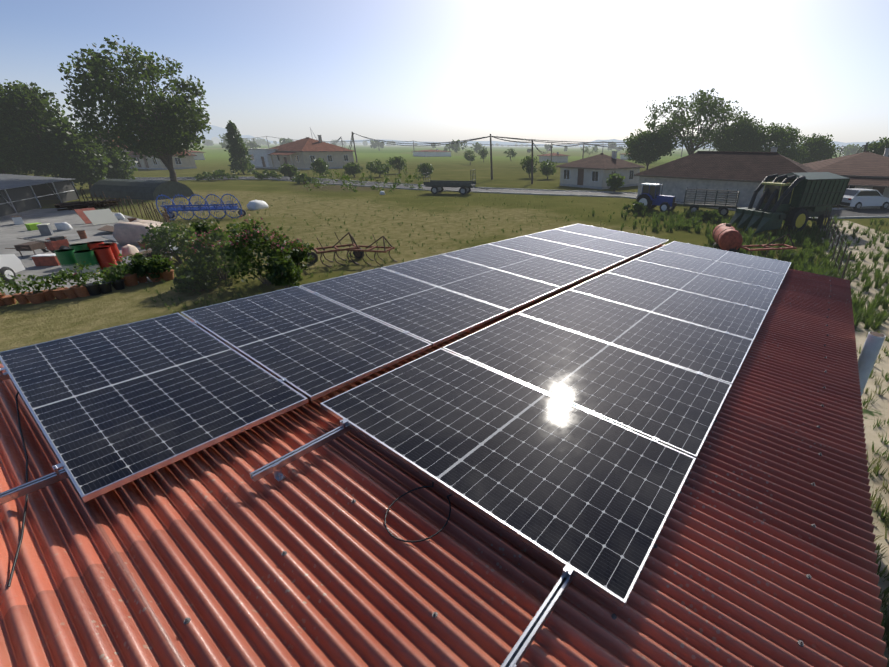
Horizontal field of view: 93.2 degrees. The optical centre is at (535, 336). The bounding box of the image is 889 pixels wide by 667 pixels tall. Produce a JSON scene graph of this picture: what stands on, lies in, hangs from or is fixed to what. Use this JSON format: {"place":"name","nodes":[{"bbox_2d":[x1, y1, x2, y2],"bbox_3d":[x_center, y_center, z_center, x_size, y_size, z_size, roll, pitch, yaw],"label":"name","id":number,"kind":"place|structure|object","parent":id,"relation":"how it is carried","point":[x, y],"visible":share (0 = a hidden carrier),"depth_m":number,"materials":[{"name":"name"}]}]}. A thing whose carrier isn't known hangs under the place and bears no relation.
{"place":"outdoors","nodes":[
{"label":"outdoors","id":0,"kind":"place"},
{"bbox_2d":[0,208,171,294],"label":"yard paving","id":1,"kind":"structure","parent":0,"point":[11,232],"depth_m":24.56,"materials":[{"name":"concrete"}]},
{"bbox_2d":[0,254,24,282],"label":"car","id":2,"kind":"object","parent":1,"relation":"on","point":[11,264],"visible":0.88,"depth_m":16.38,"materials":[{"name":"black metal"}]},
{"bbox_2d":[5,241,49,256],"bbox_3d":[-24.680,-4.256,20.170,0.635,0.590,1.735,-4,25,-11],"label":"wheelbarrow","id":3,"kind":"object","parent":1,"relation":"on","point":[31,246],"visible":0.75,"depth_m":19.94,"materials":[{"name":"grey metal"}]},
{"bbox_2d":[18,236,69,252],"bbox_3d":[-23.882,-4.453,20.108,0.780,1.016,1.557,3,25,5],"label":"wheelbarrow","id":4,"kind":"object","parent":1,"relation":"on","point":[55,243],"visible":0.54,"depth_m":20.35,"materials":[{"name":"orange paint"}]},
{"bbox_2d":[30,253,59,265],"bbox_3d":[-22.088,-3.467,18.669,0.889,0.476,0.447,-4,25,-10],"label":"yard crate","id":5,"kind":"object","parent":1,"relation":"on","point":[45,260],"visible":0.71,"depth_m":18.49,"materials":[{"name":"orange paint"}]},
{"bbox_2d":[36,223,53,235],"bbox_3d":[-29.249,-6.367,24.550,0.455,0.638,0.522,-16,30,-32],"label":"yard crate","id":6,"kind":"object","parent":1,"relation":"on","point":[44,229],"visible":1,"depth_m":24.39,"materials":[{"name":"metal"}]},
{"bbox_2d":[54,249,80,271],"bbox_3d":[-20.240,-3.287,17.849,0.621,0.880,0.621,17,29,31],"label":"trash bin","id":7,"kind":"object","parent":1,"relation":"on","point":[66,258],"visible":0.71,"depth_m":17.65,"materials":[{"name":"green"}]},
{"bbox_2d":[69,243,89,250],"bbox_3d":[-20.785,-3.771,18.878,0.621,0.880,0.621,17,29,31],"label":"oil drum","id":8,"kind":"object","parent":1,"relation":"on","point":[79,246],"visible":0.31,"depth_m":18.60,"materials":[{"name":"green"}]},
{"bbox_2d":[73,250,101,272],"bbox_3d":[-19.308,-3.224,17.737,0.621,0.880,0.621,17,29,31],"label":"trash bin","id":9,"kind":"object","parent":1,"relation":"on","point":[88,257],"visible":0.79,"depth_m":17.57,"materials":[{"name":"green"}]},
{"bbox_2d":[74,207,131,264],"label":"scrap sheets","id":10,"kind":"object","parent":1,"relation":"on","point":[93,216],"visible":0.52,"depth_m":27.90,"materials":[{"name":"metal"}]},
{"bbox_2d":[91,247,117,269],"bbox_3d":[-19.096,-3.462,18.257,0.621,0.880,0.621,17,29,31],"label":"trash bin","id":11,"kind":"object","parent":1,"relation":"on","point":[105,257],"visible":0.81,"depth_m":18.07,"materials":[{"name":"red"}]},
{"bbox_2d":[98,243,121,260],"bbox_3d":[-19.552,-3.790,18.953,0.621,0.880,0.621,17,29,31],"label":"trash bin","id":12,"kind":"object","parent":1,"relation":"on","point":[115,249],"visible":0.44,"depth_m":18.85,"materials":[{"name":"red"}]},
{"bbox_2d":[121,244,138,256],"bbox_3d":[-20.215,-4.307,20.492,0.408,0.509,0.981,-7,26,-15],"label":"sack","id":13,"kind":"object","parent":1,"relation":"on","point":[128,249],"visible":0.88,"depth_m":20.28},
{"bbox_2d":[112,220,168,245],"bbox_3d":[-21.797,-5.870,22.962,2.251,1.233,1.780,-8,26,-18],"label":"tarp covered pile","id":14,"kind":"object","parent":1,"relation":"on","point":[124,233],"visible":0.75,"depth_m":22.21,"materials":[{"name":"plastic"}]},
{"bbox_2d":[128,253,173,280],"bbox_3d":[-15.542,-2.835,16.743,1.474,1.176,1.539,-7,26,-16],"label":"oleander bush","id":15,"kind":"object","parent":1,"relation":"on","point":[141,271],"visible":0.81,"depth_m":16.37,"materials":[{"name":"green plant"}]},
{"bbox_2d":[411,149,451,156],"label":"building","id":16,"kind":"structure","parent":0,"point":[431,153],"depth_m":192.91,"materials":[{"name":"concrete"}]},
{"bbox_2d":[0,245,887,666],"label":"shed roof","id":17,"kind":"structure","parent":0,"point":[138,571],"depth_m":2.02,"materials":[{"name":"metal"}]},
{"bbox_2d":[0,143,888,363],"bbox_3d":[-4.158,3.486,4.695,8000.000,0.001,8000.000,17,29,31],"label":"field ground","id":18,"kind":"structure","parent":0,"point":[24,325],"depth_m":32.63,"materials":[{"name":"green plant"}]},
{"bbox_2d":[0,273,15,304],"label":"potted plant","id":19,"kind":"object","parent":18,"relation":"on","point":[7,300],"visible":0.77,"depth_m":14.11,"materials":[{"name":"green plant"}]},
{"bbox_2d":[2,277,32,303],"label":"potted plant","id":20,"kind":"object","parent":18,"relation":"on","point":[20,298],"visible":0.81,"depth_m":14.12,"materials":[{"name":"green plant"}]},
{"bbox_2d":[0,92,49,175],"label":"yard tree","id":21,"kind":"object","parent":18,"relation":"on","point":[7,165],"visible":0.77,"depth_m":40.00,"materials":[{"name":"green plant"}]},
{"bbox_2d":[10,274,46,303],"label":"potted plant","id":22,"kind":"object","parent":18,"relation":"on","point":[35,297],"visible":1,"depth_m":14.19,"materials":[{"name":"green plant"}]},
{"bbox_2d":[0,174,79,216],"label":"greenhouse","id":23,"kind":"object","parent":18,"relation":"on","point":[20,193],"visible":0.88,"depth_m":34.86,"materials":[{"name":"glass"}]},
{"bbox_2d":[26,276,54,300],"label":"potted plant","id":24,"kind":"object","parent":18,"relation":"on","point":[48,295],"visible":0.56,"depth_m":14.50,"materials":[{"name":"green plant"}]},
{"bbox_2d":[0,79,81,176],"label":"yard tree","id":25,"kind":"object","parent":18,"relation":"on","point":[30,105],"visible":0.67,"depth_m":40.60,"materials":[{"name":"green plant"}]},
{"bbox_2d":[39,272,67,299],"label":"potted plant","id":26,"kind":"object","parent":18,"relation":"on","point":[57,293],"visible":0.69,"depth_m":14.59,"materials":[{"name":"green plant"}]},
{"bbox_2d":[49,268,79,298],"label":"potted plant","id":27,"kind":"object","parent":18,"relation":"on","point":[70,293],"visible":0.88,"depth_m":14.64,"materials":[{"name":"green plant"}]},
{"bbox_2d":[30,120,112,192],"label":"yard tree","id":28,"kind":"object","parent":18,"relation":"on","point":[84,162],"visible":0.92,"depth_m":42.21,"materials":[{"name":"green plant"}]},
{"bbox_2d":[59,270,90,296],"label":"potted plant","id":29,"kind":"object","parent":18,"relation":"on","point":[81,291],"visible":0.73,"depth_m":14.85,"materials":[{"name":"green plant"}]},
{"bbox_2d":[73,261,100,295],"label":"potted plant","id":30,"kind":"object","parent":18,"relation":"on","point":[93,289],"visible":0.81,"depth_m":14.97,"materials":[{"name":"green plant"}]},
{"bbox_2d":[54,199,121,210],"bbox_3d":[-37.587,-11.093,34.684,1.484,0.560,4.258,11,27,21],"label":"wood pile","id":31,"kind":"object","parent":18,"relation":"on","point":[74,205],"visible":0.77,"depth_m":34.22,"materials":[{"name":"wood"}]},
{"bbox_2d":[85,267,113,293],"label":"potted plant","id":32,"kind":"object","parent":18,"relation":"on","point":[105,287],"visible":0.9,"depth_m":15.24,"materials":[{"name":"green plant"}]},
{"bbox_2d":[105,268,127,289],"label":"potted plant","id":33,"kind":"object","parent":18,"relation":"on","point":[117,283],"visible":0.81,"depth_m":15.65,"materials":[{"name":"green plant"}]},
{"bbox_2d":[94,139,139,179],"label":"yard tree","id":34,"kind":"object","parent":18,"relation":"on","point":[120,164],"visible":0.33,"depth_m":47.72,"materials":[{"name":"green plant"}]},
{"bbox_2d":[75,189,169,222],"bbox_3d":[-28.384,-8.867,28.858,23.129,1.577,1.708,18,30,32],"label":"fence","id":35,"kind":"object","parent":18,"relation":"on","point":[166,216],"visible":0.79,"depth_m":30.54,"materials":[{"name":"brown wood"}]},
{"bbox_2d":[109,253,137,286],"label":"potted plant","id":36,"kind":"object","parent":18,"relation":"on","point":[130,279],"visible":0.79,"depth_m":15.99,"materials":[{"name":"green plant"}]},
{"bbox_2d":[57,35,210,181],"bbox_3d":[-38.363,-21.068,40.547,11.204,13.768,11.275,10,27,20],"label":"tree","id":37,"kind":"object","parent":18,"relation":"on","point":[166,129],"visible":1,"depth_m":37.92,"materials":[{"name":"green plant"}]},
{"bbox_2d":[90,178,194,199],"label":"tunnel shed","id":38,"kind":"structure","parent":18,"relation":"on","point":[137,189],"depth_m":40.84,"materials":[{"name":"plastic"}]},
{"bbox_2d":[149,253,173,280],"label":"potted plant","id":39,"kind":"object","parent":18,"relation":"on","point":[166,275],"visible":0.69,"depth_m":16.72,"materials":[{"name":"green plant"}]},
{"bbox_2d":[128,151,196,169],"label":"house","id":40,"kind":"structure","parent":18,"relation":"on","point":[187,162],"depth_m":83.61,"materials":[{"name":"paint"}]},
{"bbox_2d":[140,221,197,263],"bbox_3d":[-16.618,-4.286,18.902,2.190,1.983,2.323,19,31,35],"label":"oleander bush","id":41,"kind":"object","parent":18,"relation":"on","point":[163,237],"visible":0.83,"depth_m":18.48,"materials":[{"name":"green plant"}]},
{"bbox_2d":[171,259,219,293],"bbox_3d":[-12.902,-2.310,15.535,1.306,1.306,1.767,-8,26,-18],"label":"oleander bush","id":42,"kind":"object","parent":18,"relation":"on","point":[194,277],"visible":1,"depth_m":15.23,"materials":[{"name":"green plant"}]},
{"bbox_2d":[156,193,245,219],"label":"blue hay rake wheels","id":43,"kind":"object","parent":18,"relation":"on","point":[181,207],"visible":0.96,"depth_m":30.11,"materials":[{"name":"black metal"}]},
{"bbox_2d":[189,219,224,244],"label":"oleander bush","id":44,"kind":"object","parent":18,"relation":"on","point":[200,227],"visible":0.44,"depth_m":22.06,"materials":[{"name":"green plant"}]},
{"bbox_2d":[181,227,249,280],"bbox_3d":[-12.764,-3.285,16.595,2.263,2.189,2.551,8,26,15],"label":"oleander bush","id":45,"kind":"object","parent":18,"relation":"on","point":[203,255],"visible":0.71,"depth_m":16.21,"materials":[{"name":"green plant"}]},
{"bbox_2d":[194,169,237,180],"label":"hedge bush","id":46,"kind":"object","parent":18,"relation":"on","point":[215,174],"visible":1,"depth_m":59.73,"materials":[{"name":"green plant"}]},
{"bbox_2d":[224,120,254,173],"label":"cypress tree","id":47,"kind":"object","parent":18,"relation":"on","point":[237,150],"visible":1,"depth_m":70.94,"materials":[{"name":"green plant"}]},
{"bbox_2d":[222,222,261,262],"bbox_3d":[-13.472,-4.273,18.968,1.965,1.977,2.182,-17,30,-34],"label":"oleander bush","id":48,"kind":"object","parent":18,"relation":"on","point":[228,226],"visible":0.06,"depth_m":18.69,"materials":[{"name":"green plant"}]},
{"bbox_2d":[218,133,292,149],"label":"treeline","id":49,"kind":"object","parent":18,"relation":"on","point":[252,144],"visible":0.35,"depth_m":279.57,"materials":[{"name":"green plant"}]},
{"bbox_2d":[247,200,268,209],"bbox_3d":[-23.809,-11.326,35.315,0.944,0.705,1.698,5,25,10],"label":"white sack","id":50,"kind":"object","parent":18,"relation":"on","point":[256,204],"visible":1,"depth_m":34.85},
{"bbox_2d":[219,214,301,284],"bbox_3d":[-10.813,-3.357,16.081,2.502,2.802,2.716,-6,26,-14],"label":"oleander bush","id":51,"kind":"object","parent":18,"relation":"on","point":[270,247],"visible":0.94,"depth_m":15.70,"materials":[{"name":"green plant"}]},
{"bbox_2d":[247,149,280,168],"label":"white house","id":52,"kind":"structure","parent":18,"relation":"on","point":[260,158],"depth_m":90.10,"materials":[{"name":"paint"}]},
{"bbox_2d":[251,169,281,179],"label":"hedge bush","id":53,"kind":"object","parent":18,"relation":"on","point":[267,174],"visible":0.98,"depth_m":62.87,"materials":[{"name":"green plant"}]},
{"bbox_2d":[192,137,369,145],"bbox_3d":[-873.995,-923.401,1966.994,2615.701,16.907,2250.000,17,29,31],"label":"treeline","id":54,"kind":"object","parent":18,"relation":"on","point":[257,141],"visible":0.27,"depth_m":783.49,"materials":[{"name":"green plant"}]},
{"bbox_2d":[263,256,302,288],"bbox_3d":[-9.554,-2.356,15.652,1.489,1.356,1.391,16,29,29],"label":"oleander bush","id":55,"kind":"object","parent":18,"relation":"on","point":[284,271],"visible":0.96,"depth_m":15.34,"materials":[{"name":"green plant"}]},
{"bbox_2d":[277,162,299,178],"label":"tree","id":56,"kind":"object","parent":18,"relation":"on","point":[288,170],"visible":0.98,"depth_m":63.30,"materials":[{"name":"green plant"}]},
{"bbox_2d":[275,236,313,270],"bbox_3d":[-10.189,-3.448,17.449,1.579,1.822,1.470,-8,26,-18],"label":"oleander bush","id":57,"kind":"object","parent":18,"relation":"on","point":[299,253],"visible":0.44,"depth_m":17.25,"materials":[{"name":"green plant"}]},
{"bbox_2d":[291,173,311,183],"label":"hedge bush","id":58,"kind":"object","parent":18,"relation":"on","point":[299,179],"visible":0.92,"depth_m":56.82,"materials":[{"name":"green plant"}]},
{"bbox_2d":[268,135,355,169],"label":"house","id":59,"kind":"structure","parent":18,"relation":"on","point":[302,154],"depth_m":90.09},
{"bbox_2d":[310,158,330,175],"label":"tree","id":60,"kind":"object","parent":18,"relation":"on","point":[320,166],"visible":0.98,"depth_m":68.32,"materials":[{"name":"green plant"}]},
{"bbox_2d":[307,232,359,266],"bbox_3d":[-9.533,-4.121,19.280,2.334,1.432,1.263,-17,30,-33],"label":"cultivator","id":61,"kind":"object","parent":18,"relation":"on","point":[335,246],"depth_m":19.29,"materials":[{"name":"brown metal"}]},
{"bbox_2d":[343,162,362,176],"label":"tree","id":62,"kind":"object","parent":18,"relation":"on","point":[350,168],"visible":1,"depth_m":68.84,"materials":[{"name":"green plant"}]},
{"bbox_2d":[302,163,422,191],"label":"garden plant rows","id":63,"kind":"object","parent":18,"relation":"on","point":[314,180],"visible":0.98,"depth_m":56.32,"materials":[{"name":"green plant"}]},
{"bbox_2d":[346,234,397,265],"bbox_3d":[-7.892,-4.194,19.569,2.391,1.357,1.197,5,25,8],"label":"cultivator","id":64,"kind":"object","parent":18,"relation":"on","point":[358,253],"depth_m":19.36,"materials":[{"name":"brown metal"}]},
{"bbox_2d":[366,159,391,176],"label":"tree","id":65,"kind":"object","parent":18,"relation":"on","point":[378,168],"visible":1,"depth_m":69.92,"materials":[{"name":"green plant"}]},
{"bbox_2d":[155,194,605,260],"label":"grass tufts","id":66,"kind":"object","parent":18,"relation":"on","point":[386,228],"visible":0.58,"depth_m":29.27,"materials":[{"name":"plant"}]},
{"bbox_2d":[387,156,406,173],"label":"tree","id":67,"kind":"object","parent":18,"relation":"on","point":[394,161],"visible":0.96,"depth_m":78.21,"materials":[{"name":"green plant"}]},
{"bbox_2d":[140,194,684,312],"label":"weeds","id":68,"kind":"object","parent":18,"relation":"on","point":[222,289],"depth_m":21.53,"materials":[{"name":"plant"}]},
{"bbox_2d":[417,162,433,176],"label":"tree","id":69,"kind":"object","parent":18,"relation":"on","point":[426,168],"visible":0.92,"depth_m":71.18,"materials":[{"name":"green plant"}]},
{"bbox_2d":[423,169,488,194],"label":"flatbed trailer","id":70,"kind":"object","parent":18,"relation":"on","point":[437,186],"visible":1,"depth_m":46.86,"materials":[{"name":"black metal"}]},
{"bbox_2d":[330,140,598,146],"bbox_3d":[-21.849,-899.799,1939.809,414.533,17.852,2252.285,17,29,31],"label":"treeline","id":71,"kind":"object","parent":18,"relation":"on","point":[365,143],"visible":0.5,"depth_m":1177.74,"materials":[{"name":"green plant"}]},
{"bbox_2d":[443,139,530,152],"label":"treeline","id":72,"kind":"object","parent":18,"relation":"on","point":[456,148],"visible":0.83,"depth_m":283.76,"materials":[{"name":"green plant"}]},
{"bbox_2d":[520,155,538,177],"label":"tree","id":73,"kind":"object","parent":18,"relation":"on","point":[526,162],"visible":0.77,"depth_m":71.62,"materials":[{"name":"green plant"}]},
{"bbox_2d":[223,127,870,183],"bbox_3d":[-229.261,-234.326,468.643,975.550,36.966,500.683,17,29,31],"label":"power line","id":74,"kind":"object","parent":18,"relation":"on","point":[562,144],"visible":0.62,"depth_m":86.59,"materials":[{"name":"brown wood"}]},
{"bbox_2d":[539,159,556,178],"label":"tree","id":75,"kind":"object","parent":18,"relation":"on","point":[547,167],"visible":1,"depth_m":69.83,"materials":[{"name":"green plant"}]},
{"bbox_2d":[606,173,624,191],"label":"tree","id":76,"kind":"object","parent":18,"relation":"on","point":[614,181],"visible":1,"depth_m":51.31,"materials":[{"name":"green plant"}]},
{"bbox_2d":[622,201,648,214],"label":"hedge bush","id":77,"kind":"object","parent":18,"relation":"on","point":[638,207],"visible":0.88,"depth_m":34.61,"materials":[{"name":"green plant"}]},
{"bbox_2d":[623,128,678,169],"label":"tree","id":78,"kind":"object","parent":18,"relation":"on","point":[647,147],"visible":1,"depth_m":75.02,"materials":[{"name":"green plant"}]},
{"bbox_2d":[636,183,676,212],"bbox_3d":[10.758,-12.278,36.482,3.666,2.263,1.842,19,31,34],"label":"blue tractor","id":79,"kind":"object","parent":18,"relation":"on","point":[650,196],"visible":0.9,"depth_m":36.12,"materials":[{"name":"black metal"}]},
{"bbox_2d":[643,88,752,154],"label":"tree","id":80,"kind":"object","parent":18,"relation":"on","point":[705,105],"visible":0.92,"depth_m":74.32,"materials":[{"name":"green plant"}]},
{"bbox_2d":[698,210,722,220],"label":"hedge bush","id":81,"kind":"object","parent":18,"relation":"on","point":[707,215],"visible":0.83,"depth_m":31.49,"materials":[{"name":"green plant"}]},
{"bbox_2d":[683,187,740,215],"bbox_3d":[15.394,-11.278,34.658,5.404,2.025,1.953,10,26,18],"label":"slatted trailer","id":82,"kind":"object","parent":18,"relation":"on","point":[723,205],"visible":0.92,"depth_m":34.10,"materials":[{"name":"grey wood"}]},
{"bbox_2d":[591,207,859,277],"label":"vegetation tufts","id":83,"kind":"object","parent":18,"relation":"on","point":[787,255],"visible":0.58,"depth_m":24.89,"materials":[{"name":"plant"}]},
{"bbox_2d":[634,147,817,207],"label":"house","id":84,"kind":"structure","parent":18,"relation":"on","point":[745,174],"depth_m":41.29,"materials":[{"name":"concrete"}]},
{"bbox_2d":[712,223,742,252],"bbox_3d":[10.348,-5.407,22.454,1.368,1.521,3.527,6,25,12],"label":"rusty wheeled tank","id":85,"kind":"object","parent":18,"relation":"on","point":[727,236],"visible":0.73,"depth_m":21.02,"materials":[{"name":"metal"}]},
{"bbox_2d":[707,110,766,151],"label":"tree","id":86,"kind":"object","parent":18,"relation":"on","point":[738,140],"visible":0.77,"depth_m":74.31,"materials":[{"name":"green plant"}]},
{"bbox_2d":[728,233,796,257],"bbox_3d":[11.459,-4.514,20.760,3.112,1.357,1.197,-5,25,-11],"label":"cultivator","id":87,"kind":"object","parent":18,"relation":"on","point":[765,246],"visible":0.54,"depth_m":20.60,"materials":[{"name":"orange paint"}]},
{"bbox_2d":[742,122,809,162],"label":"tree","id":88,"kind":"object","parent":18,"relation":"on","point":[781,138],"visible":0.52,"depth_m":72.46,"materials":[{"name":"green plant"}]},
{"bbox_2d":[730,172,850,233],"bbox_3d":[17.589,-9.333,28.532,8.386,3.755,3.072,-10,27,-22],"label":"cotton picker","id":89,"kind":"object","parent":18,"relation":"on","point":[796,200],"visible":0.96,"depth_m":27.55,"materials":[{"name":"green metal"}]},
{"bbox_2d":[793,133,840,163],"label":"tree","id":90,"kind":"object","parent":18,"relation":"on","point":[818,148],"visible":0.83,"depth_m":75.67,"materials":[{"name":"green plant"}]},
{"bbox_2d":[803,148,888,208],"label":"house","id":91,"kind":"structure","parent":18,"relation":"on","point":[867,170],"depth_m":44.31,"materials":[{"name":"concrete"}]},
{"bbox_2d":[837,188,888,209],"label":"white hatchback car","id":92,"kind":"object","parent":18,"relation":"on","point":[856,198],"visible":0.81,"depth_m":38.64,"materials":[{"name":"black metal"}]},
{"bbox_2d":[837,140,888,155],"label":"treeline","id":93,"kind":"object","parent":18,"relation":"on","point":[849,149],"visible":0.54,"depth_m":259.98,"materials":[{"name":"green plant"}]},
{"bbox_2d":[858,332,885,394],"bbox_3d":[3.954,1.446,5.458,0.160,3.237,0.160,17,29,31],"label":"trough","id":94,"kind":"object","parent":18,"relation":"on","point":[873,343],"visible":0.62,"depth_m":4.84,"materials":[{"name":"metal"}]},
{"bbox_2d":[860,137,888,156],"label":"tree","id":95,"kind":"object","parent":18,"relation":"on","point":[880,146],"visible":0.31,"depth_m":67.35,"materials":[{"name":"green plant"}]},
{"bbox_2d":[0,0,888,144],"label":"sky","id":96,"kind":"structure","parent":0,"point":[578,71],"materials":[{"name":"blue"}]},
{"bbox_2d":[78,114,878,149],"bbox_3d":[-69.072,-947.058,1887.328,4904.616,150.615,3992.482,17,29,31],"label":"hills","id":97,"kind":"structure","parent":0,"point":[215,131],"depth_m":3157.09,"materials":[{"name":"plant"}]},
{"bbox_2d":[128,176,888,218],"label":"village road","id":98,"kind":"structure","parent":0,"point":[861,212],"depth_m":50.73,"materials":[{"name":"asphalt"}]},
{"bbox_2d":[537,152,569,162],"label":"house","id":99,"kind":"structure","parent":0,"point":[557,157],"depth_m":140.29,"materials":[{"name":"paint"}]},
{"bbox_2d":[555,151,644,188],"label":"house","id":100,"kind":"structure","parent":0,"point":[593,172],"depth_m":56.73,"materials":[{"name":"paint"}]},
{"bbox_2d":[820,221,888,665],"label":"sand path","id":101,"kind":"structure","parent":0,"point":[879,410],"depth_m":9.32,"materials":[{"name":"sand"}]},
{"bbox_2d":[818,207,851,278],"bbox_3d":[18.041,-6.638,25.335,0.070,1.500,21.933,14,28,27],"label":"fence wire","id":102,"kind":"object","parent":101,"relation":"on","point":[838,254],"visible":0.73,"depth_m":20.59,"materials":[{"name":"grey metal"}]},
{"bbox_2d":[819,217,888,329],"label":"tall vegetation tufts","id":103,"kind":"object","parent":101,"relation":"on","point":[868,318],"depth_m":17.44,"materials":[{"name":"plant"}]},
{"bbox_2d":[825,221,888,666],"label":"dry vegetation tufts","id":104,"kind":"object","parent":101,"relation":"on","point":[878,507],"visible":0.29,"depth_m":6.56,"materials":[{"name":"plant"}]},
{"bbox_3d":[-0.741,1.759,4.167,5.453,3.652,14.167,17,29,31],"label":"shed","id":105,"kind":"object","parent":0,"visible":0},
{"bbox_2d":[7,391,451,587],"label":"panel cables","id":106,"kind":"object","parent":105,"relation":"on","point":[23,525],"visible":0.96,"depth_m":2.14,"materials":[{"name":"black plastic"}]},
{"bbox_2d":[0,225,776,666],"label":"mounting rails","id":107,"kind":"object","parent":105,"relation":"on","point":[514,657],"visible":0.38,"depth_m":2.13,"materials":[{"name":"silver metal"}]},
{"bbox_2d":[0,224,790,607],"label":"solar panels","id":108,"kind":"object","parent":107,"relation":"on","point":[526,426],"visible":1,"depth_m":3.22,"materials":[{"name":"black glass"}]},
{"bbox_2d":[183,280,830,646],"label":"roof screws","id":109,"kind":"object","parent":105,"relation":"on","point":[435,614],"visible":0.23,"depth_m":2.05,"materials":[{"name":"metal"}]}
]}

